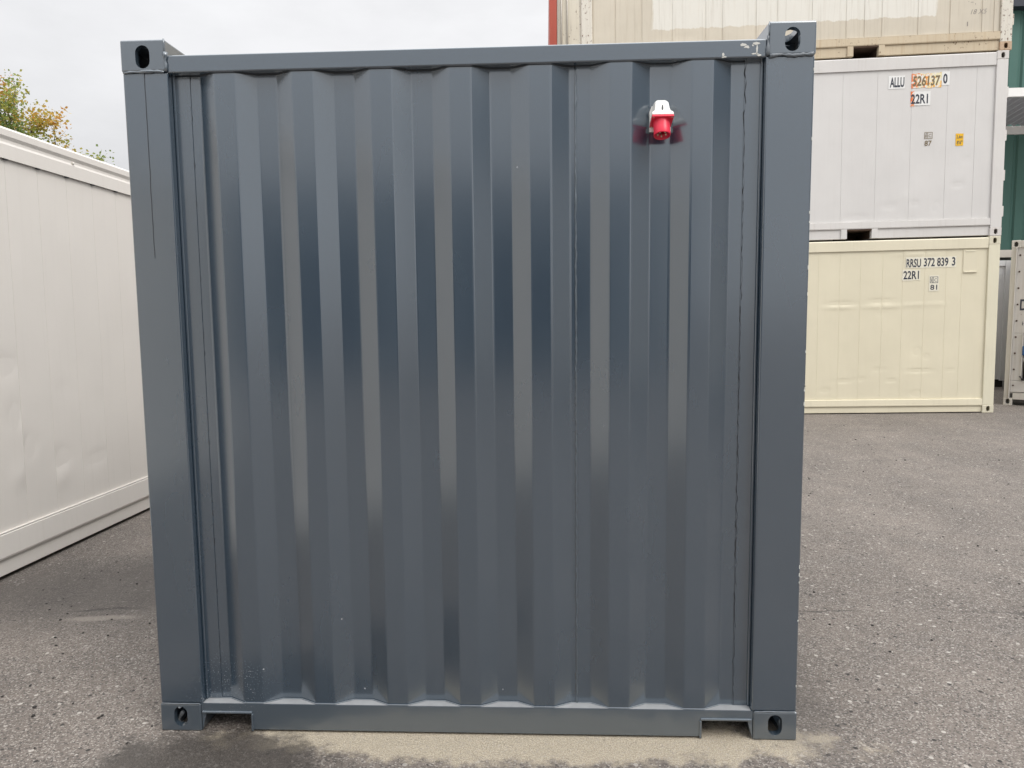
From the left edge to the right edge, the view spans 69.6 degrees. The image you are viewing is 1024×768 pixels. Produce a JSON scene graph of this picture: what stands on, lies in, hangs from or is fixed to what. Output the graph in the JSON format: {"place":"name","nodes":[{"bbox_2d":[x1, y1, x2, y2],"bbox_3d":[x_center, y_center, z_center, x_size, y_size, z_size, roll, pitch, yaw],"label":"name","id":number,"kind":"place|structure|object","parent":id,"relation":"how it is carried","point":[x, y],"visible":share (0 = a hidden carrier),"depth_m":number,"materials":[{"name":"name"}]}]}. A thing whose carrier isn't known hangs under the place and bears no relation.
{"place":"outdoors","nodes":[
{"label":"outdoors","id":0,"kind":"place"},
{"bbox_2d":[0,0,548,170],"label":"sky","id":1,"kind":"structure","parent":0,"point":[67,52],"materials":[{"name":"white"}]},
{"bbox_2d":[0,381,1023,767],"bbox_3d":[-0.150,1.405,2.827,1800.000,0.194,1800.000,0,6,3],"label":"ground","id":2,"kind":"structure","parent":0,"point":[908,583],"depth_m":3.54,"materials":[{"name":"grey asphalt"}]},
{"bbox_2d":[0,69,113,161],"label":"maple tree","id":3,"kind":"object","parent":2,"relation":"on","point":[7,106],"visible":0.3,"depth_m":23.74,"materials":[{"name":"green plant"}]},
{"bbox_2d":[0,126,149,576],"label":"refrigerated container","id":4,"kind":"object","parent":2,"relation":"on","point":[73,461],"visible":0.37,"depth_m":5.32,"materials":[{"name":"white metal"}]},
{"bbox_2d":[120,21,816,739],"bbox_3d":[-0.027,-0.245,5.699,2.439,2.591,6.073,0,6,3],"label":"shipping container","id":5,"kind":"object","parent":2,"relation":"on","point":[474,387],"visible":1,"depth_m":2.71,"materials":[{"name":"metal"}]},
{"bbox_2d":[649,100,673,139],"bbox_3d":[0.519,-0.921,2.562,0.076,0.136,0.090,0,6,3],"label":"power inlet socket","id":6,"kind":"object","parent":5,"relation":"attached to","point":[661,115],"visible":1,"depth_m":2.54,"materials":[{"name":"red plastic"}]},
{"bbox_2d":[0,423,1023,748],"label":"grit","id":7,"kind":"object","parent":2,"relation":"on","point":[150,623],"visible":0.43,"depth_m":3.76,"materials":[{"name":"grey gravel"}]},
{"bbox_2d":[804,236,1000,412],"bbox_3d":[4.207,-0.943,12.262,6.064,2.591,2.438,-1,6,5],"label":"refrigerated container","id":8,"kind":"object","parent":2,"relation":"on","point":[897,326],"visible":0.53,"depth_m":10.94,"materials":[{"name":"beige metal"}]},
{"bbox_2d":[809,50,1008,241],"bbox_3d":[4.164,-3.523,12.005,6.082,2.591,2.438,-1,6,5],"label":"refrigerated container","id":9,"kind":"object","parent":8,"relation":"on","point":[907,147],"visible":0.48,"depth_m":10.68,"materials":[{"name":"white metal"}]},
{"bbox_2d":[579,0,1013,60],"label":"refrigerated container","id":10,"kind":"object","parent":9,"relation":"on","point":[852,29],"visible":0.6,"depth_m":10.61,"materials":[{"name":"metal"}]},
{"bbox_2d":[994,250,1011,386],"bbox_3d":[6.535,-1.339,15.435,6.058,2.630,2.440,0,6,3],"label":"white container","id":11,"kind":"object","parent":2,"relation":"on","point":[1003,299],"visible":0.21,"depth_m":14.10,"materials":[{"name":"metal"}]},
{"bbox_2d":[1003,240,1023,404],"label":"refrigerated container","id":12,"kind":"object","parent":2,"relation":"on","point":[1014,377],"visible":1,"depth_m":11.58,"materials":[{"name":"metal"}]},
{"bbox_2d":[548,0,579,44],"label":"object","id":13,"kind":"object","parent":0,"point":[563,22],"depth_m":14.32,"materials":[{"name":"red paint"}]},
{"bbox_2d":[557,0,579,44],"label":"door","id":14,"kind":"structure","parent":13,"relation":"in","point":[567,10],"depth_m":14.32,"materials":[{"name":"beige paint"}]},
{"bbox_2d":[1000,0,1023,259],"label":"warehouse","id":15,"kind":"structure","parent":0,"point":[1012,225],"depth_m":17.84,"materials":[{"name":"green paint"}]}
]}

